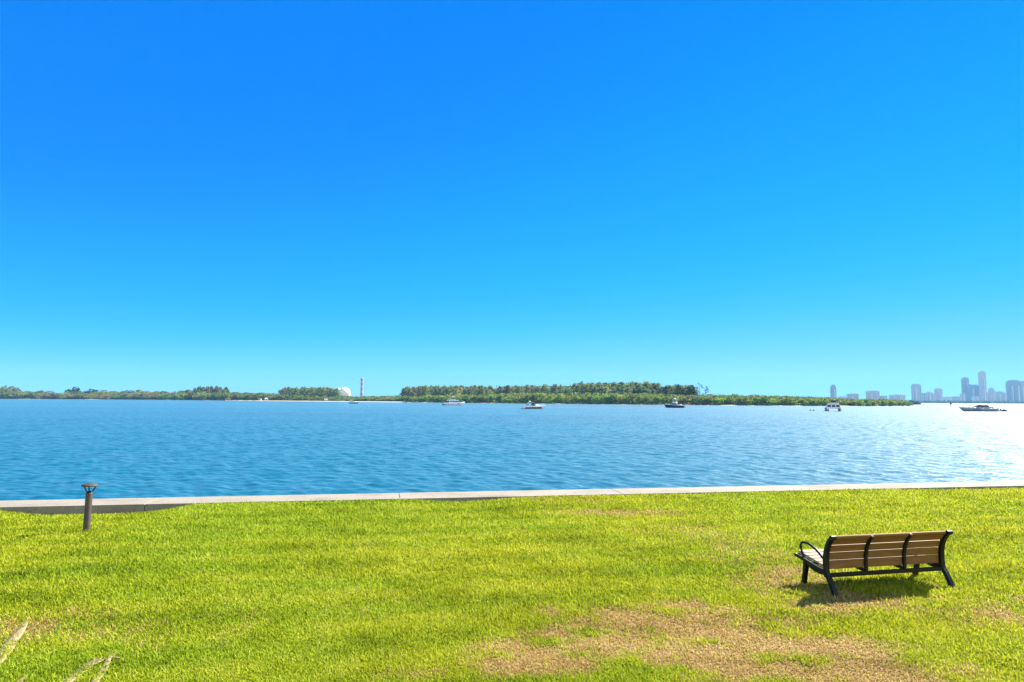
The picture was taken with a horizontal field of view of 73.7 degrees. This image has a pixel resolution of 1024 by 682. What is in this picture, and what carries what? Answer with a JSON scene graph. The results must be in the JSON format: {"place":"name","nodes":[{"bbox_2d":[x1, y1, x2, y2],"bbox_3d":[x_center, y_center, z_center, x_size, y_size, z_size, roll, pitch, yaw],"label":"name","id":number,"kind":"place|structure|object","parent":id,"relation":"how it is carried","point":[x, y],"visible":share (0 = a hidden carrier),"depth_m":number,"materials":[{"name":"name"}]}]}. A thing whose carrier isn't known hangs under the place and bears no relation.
{"place":"outdoors","nodes":[
{"label":"outdoors","id":0,"kind":"place"},
{"bbox_2d":[4,398,914,405],"bbox_3d":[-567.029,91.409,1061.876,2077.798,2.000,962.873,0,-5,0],"label":"island ground","id":1,"kind":"structure","parent":0,"point":[481,402],"depth_m":785.73,"materials":[{"name":"green plant"}]},
{"bbox_2d":[0,385,11,391],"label":"broadleaf tree","id":2,"kind":"object","parent":1,"relation":"on","point":[4,388],"visible":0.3,"depth_m":1221.79,"materials":[{"name":"green plant"}]},
{"bbox_2d":[16,391,26,398],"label":"mangrove tree","id":3,"kind":"object","parent":1,"relation":"on","point":[21,395],"visible":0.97,"depth_m":1190.23,"materials":[{"name":"green plant"}]},
{"bbox_2d":[24,392,35,398],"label":"mangrove tree","id":4,"kind":"object","parent":1,"relation":"on","point":[29,395],"visible":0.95,"depth_m":1194.46,"materials":[{"name":"green plant"}]},
{"bbox_2d":[32,393,42,398],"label":"mangrove tree","id":5,"kind":"object","parent":1,"relation":"on","point":[38,395],"visible":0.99,"depth_m":1195.65,"materials":[{"name":"green plant"}]},
{"bbox_2d":[43,393,57,398],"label":"mangrove tree","id":6,"kind":"object","parent":1,"relation":"on","point":[51,396],"visible":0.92,"depth_m":1201.46,"materials":[{"name":"green plant"}]},
{"bbox_2d":[53,393,66,398],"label":"mangrove tree","id":7,"kind":"object","parent":1,"relation":"on","point":[60,395],"visible":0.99,"depth_m":1202.89,"materials":[{"name":"green plant"}]},
{"bbox_2d":[74,394,86,398],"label":"mangrove tree","id":8,"kind":"object","parent":1,"relation":"on","point":[80,396],"visible":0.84,"depth_m":1215.23,"materials":[{"name":"green plant"}]},
{"bbox_2d":[83,394,96,398],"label":"mangrove tree","id":9,"kind":"object","parent":1,"relation":"on","point":[90,396],"visible":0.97,"depth_m":1216.57,"materials":[{"name":"green plant"}]},
{"bbox_2d":[133,393,145,398],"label":"mangrove tree","id":10,"kind":"object","parent":1,"relation":"on","point":[138,396],"visible":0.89,"depth_m":1181.31,"materials":[{"name":"green plant"}]},
{"bbox_2d":[157,394,170,399],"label":"mangrove tree","id":11,"kind":"object","parent":1,"relation":"on","point":[163,396],"visible":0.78,"depth_m":1163.52,"materials":[{"name":"green plant"}]},
{"bbox_2d":[175,392,187,399],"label":"mangrove tree","id":12,"kind":"object","parent":1,"relation":"on","point":[181,396],"visible":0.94,"depth_m":1145.42,"materials":[{"name":"green plant"}]},
{"bbox_2d":[192,393,200,399],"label":"mangrove tree","id":13,"kind":"object","parent":1,"relation":"on","point":[196,396],"visible":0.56,"depth_m":1119.97,"materials":[{"name":"green plant"}]},
{"bbox_2d":[198,392,210,399],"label":"mangrove tree","id":14,"kind":"object","parent":1,"relation":"on","point":[203,397],"visible":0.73,"depth_m":1109.23,"materials":[{"name":"green plant"}]},
{"bbox_2d":[211,386,220,392],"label":"broadleaf tree","id":15,"kind":"object","parent":1,"relation":"on","point":[215,389],"visible":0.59,"depth_m":1131.01,"materials":[{"name":"green plant"}]},
{"bbox_2d":[218,393,229,399],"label":"mangrove tree","id":16,"kind":"object","parent":1,"relation":"on","point":[224,396],"visible":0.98,"depth_m":1069.63,"materials":[{"name":"green plant"}]},
{"bbox_2d":[247,394,257,399],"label":"mangrove tree","id":17,"kind":"object","parent":1,"relation":"on","point":[251,397],"visible":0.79,"depth_m":1040.83,"materials":[{"name":"green plant"}]},
{"bbox_2d":[339,387,350,396],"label":"white dome","id":18,"kind":"structure","parent":1,"relation":"on","point":[345,391],"depth_m":1119.28,"materials":[{"name":"concrete"}]},
{"bbox_2d":[360,378,363,395],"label":"chimney stack","id":19,"kind":"object","parent":1,"relation":"on","point":[361,388],"visible":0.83,"depth_m":1175.55,"materials":[{"name":"grey paint"}]},
{"bbox_2d":[415,387,424,396],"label":"pine tree","id":20,"kind":"object","parent":1,"relation":"on","point":[419,391],"visible":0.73,"depth_m":852.40,"materials":[{"name":"green plant"}]},
{"bbox_2d":[434,395,445,401],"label":"mangrove tree","id":21,"kind":"object","parent":1,"relation":"on","point":[439,399],"visible":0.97,"depth_m":789.12,"materials":[{"name":"green plant"}]},
{"bbox_2d":[2,382,912,405],"bbox_3d":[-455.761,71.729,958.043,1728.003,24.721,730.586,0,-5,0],"label":"island thicket","id":22,"kind":"object","parent":1,"relation":"on","point":[685,386],"visible":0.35,"depth_m":722.59,"materials":[{"name":"green plant"}]},
{"bbox_2d":[460,395,472,402],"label":"mangrove tree","id":23,"kind":"object","parent":1,"relation":"on","point":[465,399],"visible":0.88,"depth_m":762.35,"materials":[{"name":"green plant"}]},
{"bbox_2d":[465,388,475,394],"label":"pine tree","id":24,"kind":"object","parent":1,"relation":"on","point":[470,391],"visible":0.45,"depth_m":806.29,"materials":[{"name":"green plant"}]},
{"bbox_2d":[470,395,479,402],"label":"mangrove tree","id":25,"kind":"object","parent":1,"relation":"on","point":[474,398],"visible":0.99,"depth_m":754.79,"materials":[{"name":"green plant"}]},
{"bbox_2d":[477,396,486,402],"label":"mangrove tree","id":26,"kind":"object","parent":1,"relation":"on","point":[480,400],"visible":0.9,"depth_m":753.66,"materials":[{"name":"green plant"}]},
{"bbox_2d":[485,395,495,402],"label":"mangrove tree","id":27,"kind":"object","parent":1,"relation":"on","point":[491,399],"visible":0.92,"depth_m":741.77,"materials":[{"name":"green plant"}]},
{"bbox_2d":[495,395,504,402],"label":"mangrove tree","id":28,"kind":"object","parent":1,"relation":"on","point":[498,399],"visible":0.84,"depth_m":729.98,"materials":[{"name":"green plant"}]},
{"bbox_2d":[502,396,512,402],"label":"mangrove tree","id":29,"kind":"object","parent":1,"relation":"on","point":[508,400],"visible":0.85,"depth_m":721.72,"materials":[{"name":"green plant"}]},
{"bbox_2d":[512,396,522,402],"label":"mangrove tree","id":30,"kind":"object","parent":1,"relation":"on","point":[516,399],"visible":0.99,"depth_m":713.75,"materials":[{"name":"green plant"}]},
{"bbox_2d":[520,395,532,402],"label":"mangrove tree","id":31,"kind":"object","parent":1,"relation":"on","point":[525,398],"visible":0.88,"depth_m":709.48,"materials":[{"name":"green plant"}]},
{"bbox_2d":[529,394,538,403],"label":"mangrove tree","id":32,"kind":"object","parent":1,"relation":"on","point":[534,397],"visible":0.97,"depth_m":698.50,"materials":[{"name":"green plant"}]},
{"bbox_2d":[537,395,547,402],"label":"mangrove tree","id":33,"kind":"object","parent":1,"relation":"on","point":[541,399],"visible":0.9,"depth_m":696.92,"materials":[{"name":"green plant"}]},
{"bbox_2d":[545,395,553,403],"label":"mangrove tree","id":34,"kind":"object","parent":1,"relation":"on","point":[549,399],"visible":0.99,"depth_m":691.40,"materials":[{"name":"green plant"}]},
{"bbox_2d":[545,384,559,394],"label":"pine tree","id":35,"kind":"object","parent":1,"relation":"on","point":[552,388],"visible":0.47,"depth_m":751.24,"materials":[{"name":"green plant"}]},
{"bbox_2d":[553,394,562,402],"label":"mangrove tree","id":36,"kind":"object","parent":1,"relation":"on","point":[558,400],"visible":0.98,"depth_m":685.69,"materials":[{"name":"green plant"}]},
{"bbox_2d":[561,395,573,403],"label":"mangrove tree","id":37,"kind":"object","parent":1,"relation":"on","point":[567,399],"visible":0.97,"depth_m":680.91,"materials":[{"name":"green plant"}]},
{"bbox_2d":[571,395,579,403],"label":"mangrove tree","id":38,"kind":"object","parent":1,"relation":"on","point":[576,398],"visible":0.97,"depth_m":676.09,"materials":[{"name":"green plant"}]},
{"bbox_2d":[570,385,583,393],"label":"pine tree","id":39,"kind":"object","parent":1,"relation":"on","point":[577,388],"visible":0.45,"depth_m":730.24,"materials":[{"name":"green plant"}]},
{"bbox_2d":[578,395,588,403],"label":"mangrove tree","id":40,"kind":"object","parent":1,"relation":"on","point":[583,398],"visible":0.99,"depth_m":671.36,"materials":[{"name":"green plant"}]},
{"bbox_2d":[591,394,602,403],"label":"mangrove tree","id":41,"kind":"object","parent":1,"relation":"on","point":[595,399],"visible":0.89,"depth_m":662.63,"materials":[{"name":"green plant"}]},
{"bbox_2d":[600,393,609,403],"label":"mangrove tree","id":42,"kind":"object","parent":1,"relation":"on","point":[603,400],"visible":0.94,"depth_m":657.13,"materials":[{"name":"green plant"}]},
{"bbox_2d":[606,395,617,403],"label":"mangrove tree","id":43,"kind":"object","parent":1,"relation":"on","point":[611,399],"visible":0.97,"depth_m":653.07,"materials":[{"name":"green plant"}]},
{"bbox_2d":[615,395,622,403],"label":"mangrove tree","id":44,"kind":"object","parent":1,"relation":"on","point":[619,400],"visible":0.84,"depth_m":652.03,"materials":[{"name":"green plant"}]},
{"bbox_2d":[621,395,633,403],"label":"mangrove tree","id":45,"kind":"object","parent":1,"relation":"on","point":[626,399],"visible":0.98,"depth_m":649.72,"materials":[{"name":"green plant"}]},
{"bbox_2d":[633,395,645,404],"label":"mangrove tree","id":46,"kind":"object","parent":1,"relation":"on","point":[640,399],"visible":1,"depth_m":642.17,"materials":[{"name":"green plant"}]},
{"bbox_2d":[635,384,648,393],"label":"pine tree","id":47,"kind":"object","parent":1,"relation":"on","point":[640,389],"visible":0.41,"depth_m":685.00,"materials":[{"name":"green plant"}]},
{"bbox_2d":[643,396,653,403],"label":"mangrove tree","id":48,"kind":"object","parent":1,"relation":"on","point":[648,400],"visible":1,"depth_m":639.86,"materials":[{"name":"green plant"}]},
{"bbox_2d":[652,395,661,404],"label":"mangrove tree","id":49,"kind":"object","parent":1,"relation":"on","point":[656,399],"visible":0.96,"depth_m":640.24,"materials":[{"name":"green plant"}]},
{"bbox_2d":[660,396,669,403],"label":"mangrove tree","id":50,"kind":"object","parent":1,"relation":"on","point":[664,401],"visible":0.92,"depth_m":635.21,"materials":[{"name":"green plant"}]},
{"bbox_2d":[660,386,670,395],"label":"pine tree","id":51,"kind":"object","parent":1,"relation":"on","point":[666,389],"visible":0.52,"depth_m":681.48,"materials":[{"name":"green plant"}]},
{"bbox_2d":[668,395,679,403],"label":"mangrove tree","id":52,"kind":"object","parent":1,"relation":"on","point":[673,399],"visible":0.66,"depth_m":629.59,"materials":[{"name":"green plant"}]},
{"bbox_2d":[672,384,685,394],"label":"pine tree","id":53,"kind":"object","parent":1,"relation":"on","point":[679,391],"visible":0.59,"depth_m":676.40,"materials":[{"name":"green plant"}]},
{"bbox_2d":[680,395,691,403],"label":"mangrove tree","id":54,"kind":"object","parent":1,"relation":"on","point":[687,400],"visible":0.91,"depth_m":628.96,"materials":[{"name":"green plant"}]},
{"bbox_2d":[691,397,699,404],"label":"mangrove tree","id":55,"kind":"object","parent":1,"relation":"on","point":[695,400],"visible":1,"depth_m":621.80,"materials":[{"name":"green plant"}]},
{"bbox_2d":[698,397,708,404],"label":"mangrove tree","id":56,"kind":"object","parent":1,"relation":"on","point":[703,402],"visible":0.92,"depth_m":624.54,"materials":[{"name":"green plant"}]},
{"bbox_2d":[705,396,713,404],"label":"mangrove tree","id":57,"kind":"object","parent":1,"relation":"on","point":[708,398],"visible":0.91,"depth_m":622.74,"materials":[{"name":"green plant"}]},
{"bbox_2d":[711,397,722,404],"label":"mangrove tree","id":58,"kind":"object","parent":1,"relation":"on","point":[716,400],"visible":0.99,"depth_m":616.02,"materials":[{"name":"green plant"}]},
{"bbox_2d":[726,396,735,404],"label":"mangrove tree","id":59,"kind":"object","parent":1,"relation":"on","point":[730,400],"visible":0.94,"depth_m":615.32,"materials":[{"name":"green plant"}]},
{"bbox_2d":[733,397,742,404],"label":"mangrove tree","id":60,"kind":"object","parent":1,"relation":"on","point":[738,402],"visible":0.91,"depth_m":608.29,"materials":[{"name":"green plant"}]},
{"bbox_2d":[738,396,751,404],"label":"mangrove tree","id":61,"kind":"object","parent":1,"relation":"on","point":[745,401],"visible":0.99,"depth_m":605.01,"materials":[{"name":"green plant"}]},
{"bbox_2d":[756,397,768,405],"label":"mangrove tree","id":62,"kind":"object","parent":1,"relation":"on","point":[761,401],"visible":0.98,"depth_m":602.46,"materials":[{"name":"green plant"}]},
{"bbox_2d":[764,398,779,405],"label":"mangrove tree","id":63,"kind":"object","parent":1,"relation":"on","point":[771,401],"visible":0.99,"depth_m":599.57,"materials":[{"name":"green plant"}]},
{"bbox_2d":[781,398,790,404],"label":"mangrove tree","id":64,"kind":"object","parent":1,"relation":"on","point":[786,401],"visible":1,"depth_m":598.49,"materials":[{"name":"green plant"}]},
{"bbox_2d":[788,399,800,405],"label":"mangrove tree","id":65,"kind":"object","parent":1,"relation":"on","point":[793,401],"visible":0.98,"depth_m":595.47,"materials":[{"name":"green plant"}]},
{"bbox_2d":[796,399,810,405],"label":"mangrove tree","id":66,"kind":"object","parent":1,"relation":"on","point":[804,401],"visible":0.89,"depth_m":599.04,"materials":[{"name":"green plant"}]},
{"bbox_2d":[811,399,821,405],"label":"mangrove tree","id":67,"kind":"object","parent":1,"relation":"on","point":[816,403],"visible":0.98,"depth_m":597.73,"materials":[{"name":"green plant"}]},
{"bbox_2d":[819,398,830,405],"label":"mangrove tree","id":68,"kind":"object","parent":1,"relation":"on","point":[826,401],"visible":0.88,"depth_m":598.82,"materials":[{"name":"green plant"}]},
{"bbox_2d":[854,399,864,405],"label":"mangrove tree","id":69,"kind":"object","parent":1,"relation":"on","point":[860,402],"visible":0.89,"depth_m":613.73,"materials":[{"name":"green plant"}]},
{"bbox_2d":[863,399,872,405],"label":"mangrove tree","id":70,"kind":"object","parent":1,"relation":"on","point":[867,403],"visible":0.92,"depth_m":615.78,"materials":[{"name":"green plant"}]},
{"bbox_2d":[878,400,887,405],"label":"mangrove tree","id":71,"kind":"object","parent":1,"relation":"on","point":[883,403],"visible":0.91,"depth_m":639.25,"materials":[{"name":"green plant"}]},
{"bbox_2d":[887,399,895,405],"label":"mangrove tree","id":72,"kind":"object","parent":1,"relation":"on","point":[891,403],"visible":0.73,"depth_m":651.58,"materials":[{"name":"green plant"}]},
{"bbox_2d":[0,487,1023,681],"bbox_3d":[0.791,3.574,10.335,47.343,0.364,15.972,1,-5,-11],"label":"lawn grass","id":73,"kind":"structure","parent":0,"point":[229,544],"depth_m":9.38,"materials":[{"name":"green plant"}]},
{"bbox_2d":[0,621,27,662],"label":"dry palm frond","id":74,"kind":"object","parent":73,"relation":"on","point":[20,634],"visible":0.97,"depth_m":7.41,"materials":[{"name":"beige plant"}]},
{"bbox_2d":[81,483,98,531],"bbox_3d":[-8.337,3.283,13.428,0.304,0.978,0.304,3,-6,-20],"label":"bollard light","id":75,"kind":"object","parent":73,"relation":"on","point":[87,509],"visible":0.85,"depth_m":13.38,"materials":[{"name":"grey metal"}]},
{"bbox_2d":[63,652,122,681],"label":"dry palm frond","id":76,"kind":"object","parent":73,"relation":"on","point":[94,660],"visible":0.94,"depth_m":6.63,"materials":[{"name":"beige plant"}]},
{"bbox_2d":[794,530,954,596],"bbox_3d":[5.247,3.138,9.921,2.011,0.829,0.862,2,-5,-13],"label":"park bench","id":77,"kind":"object","parent":73,"relation":"on","point":[866,551],"visible":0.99,"depth_m":9.70,"materials":[{"name":"brown wood"}]},
{"bbox_2d":[0,399,1023,500],"bbox_3d":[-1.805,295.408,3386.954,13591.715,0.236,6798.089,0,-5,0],"label":"water","id":78,"kind":"structure","parent":0,"point":[54,449],"depth_m":55.91,"materials":[{"name":"blue liquid"}]},
{"bbox_2d":[445,398,464,404],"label":"trawler yacht","id":79,"kind":"object","parent":78,"relation":"on","point":[453,401],"visible":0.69,"depth_m":441.00,"materials":[{"name":"white plastic"}]},
{"bbox_2d":[0,481,1023,515],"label":"seawall","id":80,"kind":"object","parent":78,"relation":"in","point":[77,506],"visible":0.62,"depth_m":18.13,"materials":[{"name":"concrete"}]},
{"bbox_2d":[522,401,544,408],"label":"motor cruiser","id":81,"kind":"object","parent":78,"relation":"on","point":[536,406],"visible":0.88,"depth_m":286.63,"materials":[{"name":"white paint"}]},
{"bbox_2d":[664,398,685,407],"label":"fishing boat","id":82,"kind":"object","parent":78,"relation":"on","point":[674,405],"visible":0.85,"depth_m":374.95,"materials":[{"name":"blue paint"}]},
{"bbox_2d":[824,399,842,410],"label":"catamaran","id":83,"kind":"object","parent":78,"relation":"on","point":[832,406],"visible":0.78,"depth_m":277.07,"materials":[{"name":"white paint"}]},
{"bbox_2d":[959,403,998,411],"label":"motor yacht","id":84,"kind":"object","parent":78,"relation":"on","point":[983,407],"visible":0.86,"depth_m":299.12,"materials":[{"name":"white paint"}]},
{"bbox_2d":[0,0,1023,399],"label":"sky","id":85,"kind":"structure","parent":0,"point":[791,198],"materials":[{"name":"blue"}]},
{"bbox_2d":[830,384,836,397],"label":"tower block","id":86,"kind":"structure","parent":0,"point":[833,392],"depth_m":3579.94,"materials":[{"name":"blue glass"}]},
{"bbox_2d":[847,393,858,398],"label":"tower block","id":87,"kind":"structure","parent":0,"point":[852,396],"depth_m":3467.95,"materials":[{"name":"blue paint"}]},
{"bbox_2d":[866,391,879,399],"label":"tower block","id":88,"kind":"structure","parent":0,"point":[875,395],"depth_m":3564.55,"materials":[{"name":"blue paint"}]},
{"bbox_2d":[888,395,904,399],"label":"tower block","id":89,"kind":"structure","parent":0,"point":[897,397],"depth_m":3471.28,"materials":[{"name":"blue paint"}]},
{"bbox_2d":[911,384,921,400],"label":"tower block","id":90,"kind":"structure","parent":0,"point":[916,394],"depth_m":4070.01,"materials":[{"name":"blue paint"}]},
{"bbox_2d":[925,392,933,400],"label":"tower block","id":91,"kind":"structure","parent":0,"point":[929,396],"depth_m":4169.31,"materials":[{"name":"blue paint"}]},
{"bbox_2d":[934,388,942,400],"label":"tower block","id":92,"kind":"structure","parent":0,"point":[938,393],"depth_m":3973.79,"materials":[{"name":"blue paint"}]},
{"bbox_2d":[952,396,960,400],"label":"tower block","id":93,"kind":"structure","parent":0,"point":[956,398],"depth_m":3920.93,"materials":[{"name":"grey paint"}]},
{"bbox_2d":[960,393,965,400],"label":"tower block","id":94,"kind":"structure","parent":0,"point":[963,396],"depth_m":4075.55,"materials":[{"name":"grey paint"}]},
{"bbox_2d":[968,384,979,400],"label":"tower block","id":95,"kind":"structure","parent":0,"point":[973,390],"depth_m":4220.88,"materials":[{"name":"blue glass"}]},
{"bbox_2d":[988,387,995,401],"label":"tower block","id":96,"kind":"structure","parent":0,"point":[992,394],"depth_m":4075.89,"materials":[{"name":"blue paint"}]},
{"bbox_2d":[996,391,1005,400],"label":"tower block","id":97,"kind":"structure","parent":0,"point":[1000,396],"depth_m":4163.79,"materials":[{"name":"grey paint"}]},
{"bbox_2d":[1005,380,1021,400],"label":"tower block","id":98,"kind":"structure","parent":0,"point":[1013,390],"depth_m":3767.90,"materials":[{"name":"blue glass"}]},
{"bbox_2d":[1020,381,1023,400],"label":"tower block","id":99,"kind":"structure","parent":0,"point":[1022,389],"depth_m":3872.32,"materials":[{"name":"grey paint"}]},
{"bbox_3d":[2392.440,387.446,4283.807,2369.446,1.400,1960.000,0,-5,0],"label":"far shore","id":100,"kind":"structure","parent":0,"visible":0},
{"bbox_2d":[902,400,1023,403],"bbox_3d":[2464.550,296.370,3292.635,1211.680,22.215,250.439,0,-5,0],"label":"bank trees","id":101,"kind":"object","parent":100,"relation":"on","point":[989,402],"visible":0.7,"depth_m":3245.23,"materials":[{"name":"green plant"}]},
{"bbox_2d":[961,377,968,400],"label":"tower block","id":102,"kind":"structure","parent":100,"relation":"on","point":[964,384],"depth_m":4278.03,"materials":[{"name":"blue glass"}]},
{"bbox_2d":[978,371,986,400],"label":"tower block","id":103,"kind":"structure","parent":100,"relation":"on","point":[982,385],"depth_m":4178.65,"materials":[{"name":"grey paint"}]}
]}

